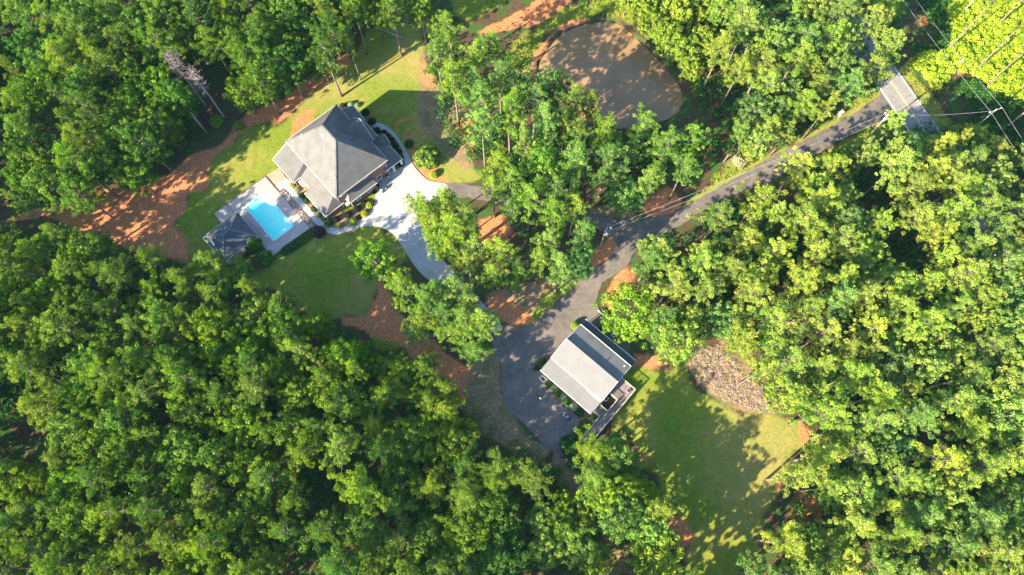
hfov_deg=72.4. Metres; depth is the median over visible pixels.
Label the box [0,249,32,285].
pine tree
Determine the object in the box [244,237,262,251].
shrub
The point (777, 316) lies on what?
tree
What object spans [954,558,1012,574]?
broadleaf tree
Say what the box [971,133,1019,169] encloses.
pine tree
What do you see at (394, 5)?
pine tree
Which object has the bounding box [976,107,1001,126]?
utility pole
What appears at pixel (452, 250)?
pine tree
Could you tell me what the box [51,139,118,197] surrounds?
broadleaf tree
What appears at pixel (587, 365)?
roof
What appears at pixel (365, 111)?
shrub
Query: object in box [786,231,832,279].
pine tree
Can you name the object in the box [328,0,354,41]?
pine tree
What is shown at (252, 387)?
pine tree
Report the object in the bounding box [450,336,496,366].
pine tree
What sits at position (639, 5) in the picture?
broadleaf tree
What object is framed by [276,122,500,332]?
concrete driveway
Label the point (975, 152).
pine tree
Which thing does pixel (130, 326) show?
pine tree
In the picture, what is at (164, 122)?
broadleaf tree
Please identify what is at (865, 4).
broadleaf tree
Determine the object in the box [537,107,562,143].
broadleaf tree
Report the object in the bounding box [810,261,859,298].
pine tree
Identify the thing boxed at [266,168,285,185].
patio
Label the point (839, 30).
pine tree
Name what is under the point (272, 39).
pine tree
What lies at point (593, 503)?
broadleaf tree
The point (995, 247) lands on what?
pine tree
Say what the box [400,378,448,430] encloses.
pine tree
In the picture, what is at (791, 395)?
broadleaf tree
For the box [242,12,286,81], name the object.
pine tree
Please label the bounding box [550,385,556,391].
shrub
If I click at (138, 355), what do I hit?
pine tree
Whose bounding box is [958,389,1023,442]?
broadleaf tree
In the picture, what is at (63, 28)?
pine tree
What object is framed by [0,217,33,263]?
pine tree
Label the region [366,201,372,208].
shrub
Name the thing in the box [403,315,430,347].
pine tree
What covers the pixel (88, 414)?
pine tree
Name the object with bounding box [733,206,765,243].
pine tree
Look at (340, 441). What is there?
tree
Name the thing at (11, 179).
broadleaf tree
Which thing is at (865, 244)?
broadleaf tree
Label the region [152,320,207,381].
broadleaf tree
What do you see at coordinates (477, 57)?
pine tree
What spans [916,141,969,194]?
pine tree
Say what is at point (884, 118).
utility pole
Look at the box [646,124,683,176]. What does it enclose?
pine tree
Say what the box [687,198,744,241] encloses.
pine tree
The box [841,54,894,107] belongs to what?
pine tree
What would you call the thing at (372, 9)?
broadleaf tree
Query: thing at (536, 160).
broadleaf tree
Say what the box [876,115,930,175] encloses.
broadleaf tree
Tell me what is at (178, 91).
broadleaf tree
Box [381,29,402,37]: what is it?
fallen log
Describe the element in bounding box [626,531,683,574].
broadleaf tree
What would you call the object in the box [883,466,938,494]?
broadleaf tree
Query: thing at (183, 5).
pine tree
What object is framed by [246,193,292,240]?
swimming pool
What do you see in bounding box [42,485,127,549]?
broadleaf tree
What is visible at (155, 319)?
broadleaf tree
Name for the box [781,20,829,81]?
pine tree
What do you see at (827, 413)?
tree
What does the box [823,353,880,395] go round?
pine tree
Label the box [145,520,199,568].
pine tree
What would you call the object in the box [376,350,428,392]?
pine tree
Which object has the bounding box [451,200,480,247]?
pine tree
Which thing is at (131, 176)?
broadleaf tree
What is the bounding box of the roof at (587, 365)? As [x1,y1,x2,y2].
[540,319,635,413]
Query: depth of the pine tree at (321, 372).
120.90 m
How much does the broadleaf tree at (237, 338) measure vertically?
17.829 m
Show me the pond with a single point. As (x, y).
(624, 70)
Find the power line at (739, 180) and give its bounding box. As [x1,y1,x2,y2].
[607,121,880,231]
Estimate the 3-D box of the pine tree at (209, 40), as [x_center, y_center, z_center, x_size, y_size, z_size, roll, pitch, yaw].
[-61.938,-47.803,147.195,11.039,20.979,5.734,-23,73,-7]
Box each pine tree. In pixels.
[0,0,40,35]
[0,54,48,101]
[0,78,61,139]
[0,104,67,165]
[0,188,63,229]
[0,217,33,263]
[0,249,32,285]
[0,302,70,347]
[0,313,37,336]
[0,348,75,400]
[0,490,62,530]
[0,495,48,546]
[0,531,36,574]
[2,0,58,45]
[8,288,42,317]
[9,521,86,572]
[11,233,72,272]
[13,260,60,290]
[15,392,87,432]
[22,148,56,179]
[31,0,80,50]
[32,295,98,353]
[34,221,84,249]
[34,489,65,518]
[39,445,86,474]
[41,36,103,100]
[44,80,84,118]
[50,12,94,61]
[50,254,103,290]
[51,1,118,74]
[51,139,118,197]
[53,105,103,150]
[57,117,121,175]
[64,87,124,145]
[69,457,139,502]
[76,34,123,86]
[80,408,135,430]
[83,45,142,106]
[83,486,156,542]
[84,257,132,288]
[93,0,128,19]
[93,296,137,328]
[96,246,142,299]
[102,22,149,78]
[103,516,178,574]
[112,566,160,574]
[115,342,167,377]
[116,310,164,346]
[121,369,183,420]
[121,452,180,500]
[125,483,192,536]
[130,421,177,449]
[134,242,168,281]
[138,276,184,307]
[142,19,198,92]
[145,331,178,354]
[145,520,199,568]
[160,265,204,297]
[173,301,200,328]
[173,503,211,533]
[174,0,206,35]
[174,283,207,306]
[176,0,223,59]
[177,513,247,574]
[181,24,234,77]
[187,458,237,507]
[188,249,227,281]
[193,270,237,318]
[193,496,234,530]
[198,376,257,413]
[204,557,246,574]
[209,0,238,28]
[216,26,255,62]
[221,551,273,574]
[225,33,264,90]
[228,0,274,27]
[233,273,270,300]
[233,342,268,380]
[233,365,283,418]
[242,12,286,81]
[246,35,280,93]
[247,9,276,59]
[248,414,274,446]
[254,26,291,70]
[258,508,309,555]
[264,291,297,322]
[275,333,325,371]
[276,479,315,517]
[280,429,328,484]
[302,0,347,56]
[305,412,332,446]
[306,31,344,96]
[310,10,349,74]
[310,359,340,394]
[313,539,370,574]
[327,461,392,516]
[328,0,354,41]
[337,0,371,54]
[338,22,360,79]
[339,357,370,385]
[351,433,404,467]
[353,539,380,565]
[356,405,391,447]
[362,375,408,418]
[369,486,418,529]
[371,0,405,55]
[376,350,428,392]
[376,523,424,565]
[378,266,414,312]
[390,550,430,574]
[400,304,438,338]
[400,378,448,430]
[402,191,439,224]
[403,200,447,244]
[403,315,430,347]
[406,345,445,385]
[407,283,441,320]
[408,461,453,508]
[410,544,464,574]
[418,395,464,423]
[421,38,455,99]
[421,220,448,260]
[422,211,475,249]
[422,316,472,345]
[422,370,468,405]
[423,279,451,304]
[425,299,461,332]
[428,9,468,57]
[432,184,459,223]
[433,234,465,271]
[437,57,467,125]
[439,269,478,304]
[443,458,484,525]
[445,303,486,343]
[447,249,484,280]
[448,439,483,484]
[450,282,488,324]
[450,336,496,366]
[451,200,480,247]
[451,551,481,574]
[453,309,501,341]
[455,80,503,130]
[457,38,494,80]
[461,65,490,109]
[462,224,492,266]
[463,105,507,166]
[467,307,501,341]
[468,461,515,498]
[474,28,506,83]
[476,445,521,489]
[477,236,520,269]
[477,260,513,296]
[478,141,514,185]
[481,170,503,217]
[484,60,523,114]
[486,86,526,152]
[493,162,526,216]
[500,196,521,235]
[500,252,536,292]
[506,87,524,135]
[512,126,532,178]
[513,178,546,230]
[515,119,530,159]
[515,157,530,190]
[518,83,555,139]
[522,195,573,241]
[529,240,549,283]
[530,222,566,267]
[531,102,560,148]
[542,170,573,211]
[544,247,576,293]
[552,107,576,155]
[556,190,591,237]
[558,128,591,194]
[562,80,587,128]
[566,212,598,253]
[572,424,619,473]
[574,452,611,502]
[581,86,600,131]
[587,141,630,198]
[589,109,622,168]
[621,134,647,180]
[625,102,662,164]
[630,165,665,210]
[630,243,669,281]
[636,234,680,271]
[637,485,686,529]
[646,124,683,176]
[648,258,692,305]
[666,150,703,199]
[667,122,710,172]
[670,558,705,574]
[680,243,722,291]
[682,239,713,270]
[686,271,726,315]
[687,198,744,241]
[701,255,751,286]
[702,29,740,88]
[711,224,763,259]
[719,53,758,107]
[719,312,759,365]
[722,0,758,46]
[722,6,768,73]
[723,117,750,162]
[726,273,774,317]
[733,180,789,222]
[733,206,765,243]
[735,549,782,574]
[737,358,779,384]
[742,46,788,97]
[743,231,797,268]
[745,67,784,123]
[750,113,788,141]
[753,520,807,571]
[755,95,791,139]
[758,200,786,231]
[765,454,826,497]
[769,118,796,156]
[769,202,826,247]
[769,553,833,574]
[772,39,819,99]
[772,317,808,348]
[774,0,805,29]
[775,145,816,194]
[776,88,820,142]
[777,296,828,331]
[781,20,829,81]
[783,258,821,303]
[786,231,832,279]
[788,379,829,402]
[791,72,836,121]
[791,216,828,253]
[792,430,847,487]
[793,316,848,353]
[793,346,839,382]
[794,180,842,222]
[794,472,846,505]
[797,58,823,85]
[797,269,829,298]
[800,91,840,139]
[800,275,862,327]
[803,149,851,195]
[803,223,866,264]
[809,419,854,442]
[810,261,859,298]
[812,18,850,69]
[814,326,865,373]
[817,503,880,545]
[818,0,867,49]
[819,66,874,123]
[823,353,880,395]
[830,0,869,41]
[832,305,888,356]
[832,432,883,482]
[833,277,883,313]
[835,536,898,574]
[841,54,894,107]
[846,375,912,419]
[851,4,888,37]
[853,205,897,240]
[855,6,895,58]
[857,339,888,367]
[857,511,922,557]
[859,135,904,179]
[859,137,921,199]
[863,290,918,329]
[863,494,901,515]
[866,27,906,72]
[866,450,935,497]
[869,555,929,574]
[870,171,931,221]
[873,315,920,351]
[873,396,943,445]
[879,109,906,140]
[879,195,940,243]
[882,491,949,534]
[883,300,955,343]
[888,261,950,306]
[888,374,924,404]
[889,152,954,206]
[895,527,942,551]
[895,553,958,574]
[896,440,970,485]
[898,217,960,262]
[904,380,975,426]
[905,188,977,243]
[907,523,982,569]
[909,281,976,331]
[911,131,958,168]
[912,244,960,276]
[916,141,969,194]
[917,252,991,300]
[925,404,991,455]
[926,343,992,404]
[927,554,992,574]
[931,171,975,206]
[932,221,996,270]
[933,461,982,499]
[934,168,984,211]
[936,442,1014,482]
[940,128,973,155]
[940,139,990,182]
[944,526,1023,574]
[945,0,1009,51]
[947,496,1012,540]
[950,169,996,217]
[953,122,995,147]
[953,204,1017,252]
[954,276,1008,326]
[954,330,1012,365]
[955,242,1023,290]
[957,190,1003,228]
[965,424,1023,476]
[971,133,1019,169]
[972,193,1023,238]
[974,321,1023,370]
[974,349,1023,401]
[977,525,1023,574]
[978,5,1023,68]
[984,229,1023,276]
[985,33,1023,85]
[995,141,1023,176]
[996,0,1021,25]
[996,164,1023,207]
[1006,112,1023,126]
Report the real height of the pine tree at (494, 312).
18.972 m
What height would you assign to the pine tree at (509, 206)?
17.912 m
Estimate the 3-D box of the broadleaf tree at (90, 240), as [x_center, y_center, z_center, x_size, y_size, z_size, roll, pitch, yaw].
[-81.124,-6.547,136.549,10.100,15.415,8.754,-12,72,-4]
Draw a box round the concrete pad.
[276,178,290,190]
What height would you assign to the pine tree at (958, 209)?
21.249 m
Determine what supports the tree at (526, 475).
on the ground at (716, 458)
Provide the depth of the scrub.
155.45 m
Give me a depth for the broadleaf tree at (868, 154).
137.95 m
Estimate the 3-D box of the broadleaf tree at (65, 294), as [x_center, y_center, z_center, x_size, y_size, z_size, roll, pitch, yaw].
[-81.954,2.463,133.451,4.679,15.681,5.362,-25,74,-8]
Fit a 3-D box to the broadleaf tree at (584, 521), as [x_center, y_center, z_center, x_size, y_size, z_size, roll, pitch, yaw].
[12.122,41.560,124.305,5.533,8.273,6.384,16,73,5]
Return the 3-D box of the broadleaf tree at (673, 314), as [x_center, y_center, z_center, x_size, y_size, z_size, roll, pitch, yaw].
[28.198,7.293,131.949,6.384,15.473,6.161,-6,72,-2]
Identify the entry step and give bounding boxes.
[538,375,547,382]
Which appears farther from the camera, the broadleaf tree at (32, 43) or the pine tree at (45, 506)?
the broadleaf tree at (32, 43)
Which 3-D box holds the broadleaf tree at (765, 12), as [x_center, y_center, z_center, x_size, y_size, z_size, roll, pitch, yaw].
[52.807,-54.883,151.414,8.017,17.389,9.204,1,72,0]
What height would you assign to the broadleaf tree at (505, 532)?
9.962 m
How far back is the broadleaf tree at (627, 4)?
158.09 m
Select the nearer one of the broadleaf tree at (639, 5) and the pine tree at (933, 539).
the pine tree at (933, 539)
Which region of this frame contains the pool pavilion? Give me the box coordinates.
[203,212,258,262]
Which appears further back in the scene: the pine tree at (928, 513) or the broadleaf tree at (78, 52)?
the broadleaf tree at (78, 52)
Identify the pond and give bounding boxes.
[539,22,682,129]
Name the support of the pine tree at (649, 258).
on the ground at (716, 458)
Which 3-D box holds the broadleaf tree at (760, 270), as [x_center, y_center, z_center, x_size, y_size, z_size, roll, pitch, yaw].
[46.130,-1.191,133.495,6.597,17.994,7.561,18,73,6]
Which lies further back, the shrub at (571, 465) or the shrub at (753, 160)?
the shrub at (753, 160)
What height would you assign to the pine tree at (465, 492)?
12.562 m
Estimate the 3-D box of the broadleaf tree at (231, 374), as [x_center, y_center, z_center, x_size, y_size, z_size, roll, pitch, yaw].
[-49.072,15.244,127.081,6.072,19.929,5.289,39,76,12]
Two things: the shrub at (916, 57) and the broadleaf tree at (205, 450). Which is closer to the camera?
the broadleaf tree at (205, 450)
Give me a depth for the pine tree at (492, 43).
143.56 m
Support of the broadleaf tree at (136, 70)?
on the ground at (716, 458)
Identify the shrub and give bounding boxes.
[208,114,223,127]
[233,120,244,130]
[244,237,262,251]
[257,249,273,266]
[299,192,305,198]
[303,198,309,203]
[310,205,317,211]
[313,226,325,237]
[324,219,332,227]
[333,216,339,222]
[339,103,346,108]
[344,211,351,218]
[348,218,356,225]
[353,205,360,212]
[360,200,366,206]
[360,210,368,217]
[361,108,369,115]
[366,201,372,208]
[368,117,375,124]
[373,127,379,133]
[389,137,395,143]
[392,143,398,149]
[404,139,412,147]
[413,144,440,169]
[429,170,437,178]
[533,365,540,371]
[538,358,546,365]
[545,381,552,388]
[546,488,555,500]
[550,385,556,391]
[553,389,561,396]
[559,393,566,399]
[559,432,579,455]
[563,397,571,405]
[567,453,583,471]
[569,403,577,410]
[570,321,579,329]
[575,408,584,416]
[732,154,744,167]
[742,147,757,163]
[913,52,923,63]
[922,63,935,73]
[928,77,943,90]
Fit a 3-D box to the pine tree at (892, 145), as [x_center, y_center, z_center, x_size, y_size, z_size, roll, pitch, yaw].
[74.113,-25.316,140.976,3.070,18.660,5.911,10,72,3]
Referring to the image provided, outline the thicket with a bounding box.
[907,0,1023,99]
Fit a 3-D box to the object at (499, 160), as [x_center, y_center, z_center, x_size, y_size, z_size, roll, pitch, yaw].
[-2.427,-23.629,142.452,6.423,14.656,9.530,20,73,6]
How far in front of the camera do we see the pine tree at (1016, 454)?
119.00 m
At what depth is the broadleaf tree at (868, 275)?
129.15 m
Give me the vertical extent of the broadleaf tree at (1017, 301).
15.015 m
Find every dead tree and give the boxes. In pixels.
[160,50,206,106]
[184,64,224,117]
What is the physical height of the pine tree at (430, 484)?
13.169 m
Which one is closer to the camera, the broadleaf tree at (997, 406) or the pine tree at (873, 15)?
the broadleaf tree at (997, 406)
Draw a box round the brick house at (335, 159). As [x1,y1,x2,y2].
[272,104,402,218]
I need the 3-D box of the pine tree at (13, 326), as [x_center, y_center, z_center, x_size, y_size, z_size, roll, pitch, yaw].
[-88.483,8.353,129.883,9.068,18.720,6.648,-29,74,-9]
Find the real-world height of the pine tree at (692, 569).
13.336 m
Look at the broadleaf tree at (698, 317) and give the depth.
126.78 m
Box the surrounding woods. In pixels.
[0,0,767,568]
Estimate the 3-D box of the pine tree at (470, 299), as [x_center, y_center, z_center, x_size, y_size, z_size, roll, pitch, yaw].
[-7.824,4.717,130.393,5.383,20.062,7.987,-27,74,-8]
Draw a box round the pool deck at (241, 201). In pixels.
[213,176,309,255]
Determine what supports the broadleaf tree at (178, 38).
on the ground at (716, 458)
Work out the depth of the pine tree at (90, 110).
137.26 m
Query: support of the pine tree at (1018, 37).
on the ground at (716, 458)
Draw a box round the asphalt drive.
[446,91,890,452]
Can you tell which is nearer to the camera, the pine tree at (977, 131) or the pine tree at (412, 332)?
the pine tree at (412, 332)
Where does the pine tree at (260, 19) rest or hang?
on the ground at (716, 458)
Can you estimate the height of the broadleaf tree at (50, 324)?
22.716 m
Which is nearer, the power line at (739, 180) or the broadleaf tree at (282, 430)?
the broadleaf tree at (282, 430)
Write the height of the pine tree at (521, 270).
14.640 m
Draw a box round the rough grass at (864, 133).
[506,0,970,194]
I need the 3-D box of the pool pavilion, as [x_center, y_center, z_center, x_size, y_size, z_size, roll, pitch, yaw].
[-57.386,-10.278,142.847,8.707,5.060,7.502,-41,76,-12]
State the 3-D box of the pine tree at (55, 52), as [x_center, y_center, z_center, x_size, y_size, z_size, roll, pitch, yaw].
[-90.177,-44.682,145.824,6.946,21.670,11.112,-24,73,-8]
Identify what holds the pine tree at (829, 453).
on the ground at (716, 458)
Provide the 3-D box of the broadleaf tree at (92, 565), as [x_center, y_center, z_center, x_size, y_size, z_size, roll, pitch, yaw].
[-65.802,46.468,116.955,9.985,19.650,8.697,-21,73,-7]
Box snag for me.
[191,112,207,134]
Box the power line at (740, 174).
[609,113,885,226]
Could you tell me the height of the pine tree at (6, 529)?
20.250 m
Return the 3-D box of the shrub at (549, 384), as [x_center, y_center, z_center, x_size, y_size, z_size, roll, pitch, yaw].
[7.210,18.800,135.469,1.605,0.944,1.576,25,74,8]
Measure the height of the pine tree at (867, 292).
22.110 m
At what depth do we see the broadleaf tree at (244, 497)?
115.98 m
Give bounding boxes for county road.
[820,0,1023,286]
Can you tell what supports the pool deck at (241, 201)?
on the ground at (716, 458)
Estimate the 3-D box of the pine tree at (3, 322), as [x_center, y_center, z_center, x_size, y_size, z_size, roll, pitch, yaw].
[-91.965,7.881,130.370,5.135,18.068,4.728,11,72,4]
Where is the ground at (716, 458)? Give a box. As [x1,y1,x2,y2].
[0,0,1023,574]
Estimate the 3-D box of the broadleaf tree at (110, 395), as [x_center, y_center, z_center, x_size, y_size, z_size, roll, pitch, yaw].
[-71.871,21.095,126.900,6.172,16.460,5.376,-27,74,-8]
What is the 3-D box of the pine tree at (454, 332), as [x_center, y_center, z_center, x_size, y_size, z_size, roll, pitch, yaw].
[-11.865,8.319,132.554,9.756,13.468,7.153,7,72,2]
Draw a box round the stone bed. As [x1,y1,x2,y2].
[279,188,314,228]
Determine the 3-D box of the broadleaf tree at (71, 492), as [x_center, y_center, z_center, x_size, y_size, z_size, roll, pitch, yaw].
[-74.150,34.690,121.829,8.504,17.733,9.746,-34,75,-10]
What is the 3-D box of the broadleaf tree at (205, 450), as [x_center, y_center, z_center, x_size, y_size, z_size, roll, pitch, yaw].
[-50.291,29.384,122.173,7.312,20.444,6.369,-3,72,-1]
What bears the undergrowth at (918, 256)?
on the ground at (716, 458)
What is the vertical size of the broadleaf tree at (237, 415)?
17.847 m
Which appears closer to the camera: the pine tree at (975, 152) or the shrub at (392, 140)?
the pine tree at (975, 152)
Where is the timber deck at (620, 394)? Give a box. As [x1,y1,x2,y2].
[581,378,635,440]
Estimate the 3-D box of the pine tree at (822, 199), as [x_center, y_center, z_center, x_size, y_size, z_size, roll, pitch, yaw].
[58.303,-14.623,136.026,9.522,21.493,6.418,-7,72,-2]
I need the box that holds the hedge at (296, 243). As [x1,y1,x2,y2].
[280,225,317,255]
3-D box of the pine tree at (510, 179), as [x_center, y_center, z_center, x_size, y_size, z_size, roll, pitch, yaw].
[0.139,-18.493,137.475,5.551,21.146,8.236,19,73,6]
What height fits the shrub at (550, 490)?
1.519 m
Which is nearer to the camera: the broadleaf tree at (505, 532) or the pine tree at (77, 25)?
the broadleaf tree at (505, 532)
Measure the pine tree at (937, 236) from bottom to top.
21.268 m
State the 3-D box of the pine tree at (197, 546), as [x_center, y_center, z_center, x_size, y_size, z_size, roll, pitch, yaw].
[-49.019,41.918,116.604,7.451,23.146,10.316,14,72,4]
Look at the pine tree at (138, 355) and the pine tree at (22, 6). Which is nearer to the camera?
the pine tree at (138, 355)
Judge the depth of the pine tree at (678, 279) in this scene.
127.73 m
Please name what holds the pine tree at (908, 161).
on the ground at (716, 458)
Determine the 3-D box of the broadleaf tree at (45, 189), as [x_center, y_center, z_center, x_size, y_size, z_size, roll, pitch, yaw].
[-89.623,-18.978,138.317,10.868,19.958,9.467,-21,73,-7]
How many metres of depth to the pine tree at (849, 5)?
144.73 m
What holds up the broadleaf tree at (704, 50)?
on the ground at (716, 458)
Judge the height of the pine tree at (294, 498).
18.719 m
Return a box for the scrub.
[906,0,1023,154]
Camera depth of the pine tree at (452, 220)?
129.47 m
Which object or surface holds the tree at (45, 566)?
on the ground at (716, 458)
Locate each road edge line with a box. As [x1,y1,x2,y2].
[842,33,995,255]
[860,19,1012,235]
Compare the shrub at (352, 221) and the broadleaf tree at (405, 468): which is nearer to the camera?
the broadleaf tree at (405, 468)
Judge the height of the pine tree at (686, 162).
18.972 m
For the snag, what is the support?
on the ground at (716, 458)
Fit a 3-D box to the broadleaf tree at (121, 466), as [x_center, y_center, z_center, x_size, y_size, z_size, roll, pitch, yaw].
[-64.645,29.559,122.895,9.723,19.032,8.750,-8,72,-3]
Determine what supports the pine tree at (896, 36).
on the ground at (716, 458)
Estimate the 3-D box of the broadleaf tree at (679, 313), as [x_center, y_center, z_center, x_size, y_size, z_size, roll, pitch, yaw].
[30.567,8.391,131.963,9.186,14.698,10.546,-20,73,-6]
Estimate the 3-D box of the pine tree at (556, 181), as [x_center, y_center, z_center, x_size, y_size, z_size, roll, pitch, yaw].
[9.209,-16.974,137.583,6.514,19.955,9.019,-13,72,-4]
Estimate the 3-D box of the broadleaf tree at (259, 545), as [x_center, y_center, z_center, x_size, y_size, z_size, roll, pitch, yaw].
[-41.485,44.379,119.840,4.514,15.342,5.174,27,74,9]
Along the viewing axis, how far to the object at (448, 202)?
133.41 m
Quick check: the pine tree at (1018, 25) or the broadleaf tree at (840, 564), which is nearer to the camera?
the broadleaf tree at (840, 564)
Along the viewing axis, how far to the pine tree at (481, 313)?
122.84 m
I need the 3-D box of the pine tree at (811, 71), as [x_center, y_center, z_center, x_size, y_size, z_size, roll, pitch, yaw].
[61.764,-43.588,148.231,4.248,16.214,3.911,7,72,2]
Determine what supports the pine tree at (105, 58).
on the ground at (716, 458)
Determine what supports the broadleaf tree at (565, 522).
on the ground at (716, 458)
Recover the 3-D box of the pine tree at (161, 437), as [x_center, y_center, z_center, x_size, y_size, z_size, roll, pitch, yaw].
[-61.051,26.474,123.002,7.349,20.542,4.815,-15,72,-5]
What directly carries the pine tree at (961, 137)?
on the ground at (716, 458)
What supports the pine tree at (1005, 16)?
on the ground at (716, 458)
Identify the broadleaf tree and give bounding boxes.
[0,137,57,178]
[0,160,60,206]
[0,272,47,320]
[0,337,51,394]
[0,459,51,504]
[2,23,53,71]
[3,74,54,118]
[12,462,76,495]
[13,58,80,119]
[20,163,87,220]
[21,268,76,316]
[24,37,74,90]
[24,323,82,365]
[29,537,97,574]
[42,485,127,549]
[44,299,88,328]
[44,408,109,459]
[45,457,113,514]
[48,32,92,71]
[51,0,115,43]
[51,278,86,309]
[53,337,128,389]
[53,375,109,417]
[54,225,118,274]
[56,170,114,218]
[59,63,118,123]
[66,418,137,474]
[70,284,124,332]
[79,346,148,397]
[79,539,150,574]
[86,137,136,183]
[88,316,145,359]
[90,386,130,412]
[91,105,146,158]
[94,392,162,444]
[96,427,161,479]
[105,5,162,61]
[106,80,158,129]
[108,153,160,197]
[114,117,174,171]
[118,52,159,95]
[123,289,168,328]
[127,18,183,76]
[130,0,172,29]
[130,92,188,149]
[132,63,184,115]
[137,0,188,54]
[138,293,199,342]
[150,548,209,574]
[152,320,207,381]
[152,426,209,480]
[153,77,202,128]
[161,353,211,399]
[162,14,203,69]
[163,469,214,497]
[165,386,223,441]
[179,304,240,353]
[190,336,235,378]
[193,437,245,473]
[204,394,266,450]
[213,15,251,55]
[213,479,279,544]
[214,321,275,368]
[218,437,281,492]
[219,354,258,382]
[220,254,254,289]
[222,68,263,113]
[229,292,280,339]
[237,47,281,113]
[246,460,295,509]
[246,532,281,560]
[253,546,294,574]
[254,0,305,43]
[257,307,313,350]
[260,349,304,386]
[261,41,312,96]
[266,400,324,457]
[269,362,331,414]
[270,0,319,52]
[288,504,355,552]
[290,0,333,40]
[300,311,337,344]
[301,40,338,83]
[313,372,365,423]
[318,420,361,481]
[319,331,374,382]
[330,502,387,553]
[348,238,398,280]
[353,545,396,574]
[357,0,392,39]
[361,351,390,380]
[377,453,421,501]
[384,413,437,462]
[401,0,439,42]
[403,506,467,560]
[411,437,445,472]
[434,413,480,470]
[438,498,498,557]
[474,485,520,534]
[476,532,530,574]
[498,514,525,541]
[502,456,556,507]
[519,130,568,194]
[522,500,558,539]
[525,528,567,572]
[531,502,581,551]
[533,65,573,110]
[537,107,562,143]
[550,489,580,518]
[554,523,600,569]
[558,117,595,157]
[564,248,595,283]
[566,502,595,540]
[572,541,616,574]
[574,470,622,514]
[591,280,663,348]
[592,434,634,476]
[593,495,644,545]
[600,473,649,517]
[603,173,643,217]
[609,424,635,448]
[615,0,637,14]
[616,447,652,479]
[623,504,674,551]
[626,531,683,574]
[628,0,659,16]
[635,475,659,506]
[637,5,670,42]
[646,0,671,10]
[647,304,680,339]
[648,19,685,56]
[651,305,701,356]
[651,318,704,365]
[663,0,694,31]
[666,33,701,68]
[677,305,719,342]
[679,56,705,82]
[685,23,720,51]
[690,0,715,25]
[699,40,718,69]
[700,297,742,341]
[708,0,734,30]
[729,0,755,32]
[730,92,771,135]
[736,253,782,297]
[738,1,778,52]
[738,125,779,169]
[739,33,771,83]
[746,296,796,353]
[757,18,800,75]
[757,294,791,324]
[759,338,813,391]
[761,368,811,414]
[771,78,803,120]
[781,12,817,60]
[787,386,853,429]
[792,0,839,32]
[792,173,829,210]
[793,519,824,550]
[801,525,864,574]
[811,45,863,90]
[817,459,887,518]
[820,191,870,243]
[822,180,863,215]
[828,257,881,303]
[829,21,866,68]
[831,222,890,271]
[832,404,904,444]
[845,130,884,177]
[856,339,915,388]
[860,2,873,9]
[863,257,921,308]
[864,0,908,26]
[867,425,918,470]
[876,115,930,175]
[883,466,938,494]
[890,343,953,392]
[896,324,968,382]
[898,472,968,510]
[915,506,964,534]
[937,388,997,415]
[948,306,994,337]
[954,152,1018,202]
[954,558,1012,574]
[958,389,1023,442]
[960,298,1023,343]
[975,475,1023,527]
[976,263,1023,296]
[976,279,1023,322]
[980,509,1023,541]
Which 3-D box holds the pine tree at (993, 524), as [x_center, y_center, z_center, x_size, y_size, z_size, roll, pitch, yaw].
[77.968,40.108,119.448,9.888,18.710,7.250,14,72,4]
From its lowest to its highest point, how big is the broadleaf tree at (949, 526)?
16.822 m
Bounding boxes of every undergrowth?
[0,0,630,574]
[404,0,904,574]
[641,120,1023,574]
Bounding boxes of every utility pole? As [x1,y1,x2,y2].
[599,227,611,248]
[863,112,888,141]
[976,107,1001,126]
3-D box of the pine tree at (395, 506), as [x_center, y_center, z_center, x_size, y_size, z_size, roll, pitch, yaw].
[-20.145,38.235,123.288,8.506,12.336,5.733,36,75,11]
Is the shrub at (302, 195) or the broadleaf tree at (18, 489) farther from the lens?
the shrub at (302, 195)
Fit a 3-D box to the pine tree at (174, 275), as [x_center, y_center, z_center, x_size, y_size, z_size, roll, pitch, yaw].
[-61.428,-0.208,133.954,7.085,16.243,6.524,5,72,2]
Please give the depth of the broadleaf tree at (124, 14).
145.25 m
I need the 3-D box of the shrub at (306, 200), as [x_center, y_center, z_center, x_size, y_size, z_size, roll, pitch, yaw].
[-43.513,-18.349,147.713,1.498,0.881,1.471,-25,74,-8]
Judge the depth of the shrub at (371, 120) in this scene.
153.31 m
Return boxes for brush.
[690,345,771,412]
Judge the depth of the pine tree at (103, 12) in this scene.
144.57 m
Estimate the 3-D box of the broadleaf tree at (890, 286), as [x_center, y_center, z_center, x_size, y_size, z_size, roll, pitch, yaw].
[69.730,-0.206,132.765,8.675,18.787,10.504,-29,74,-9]
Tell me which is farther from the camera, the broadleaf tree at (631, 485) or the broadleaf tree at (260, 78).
the broadleaf tree at (260, 78)
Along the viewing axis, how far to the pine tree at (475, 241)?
132.09 m
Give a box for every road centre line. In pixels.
[835,2,1005,246]
[839,6,1006,246]
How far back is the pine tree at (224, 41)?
140.57 m
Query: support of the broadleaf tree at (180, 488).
on the ground at (716, 458)
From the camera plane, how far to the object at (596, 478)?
118.91 m
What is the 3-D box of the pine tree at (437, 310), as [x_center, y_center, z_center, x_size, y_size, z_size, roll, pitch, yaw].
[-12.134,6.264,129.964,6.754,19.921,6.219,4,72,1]
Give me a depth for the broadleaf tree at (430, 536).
119.24 m
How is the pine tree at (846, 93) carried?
on the ground at (716, 458)
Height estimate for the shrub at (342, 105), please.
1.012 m
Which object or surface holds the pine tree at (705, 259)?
on the ground at (716, 458)

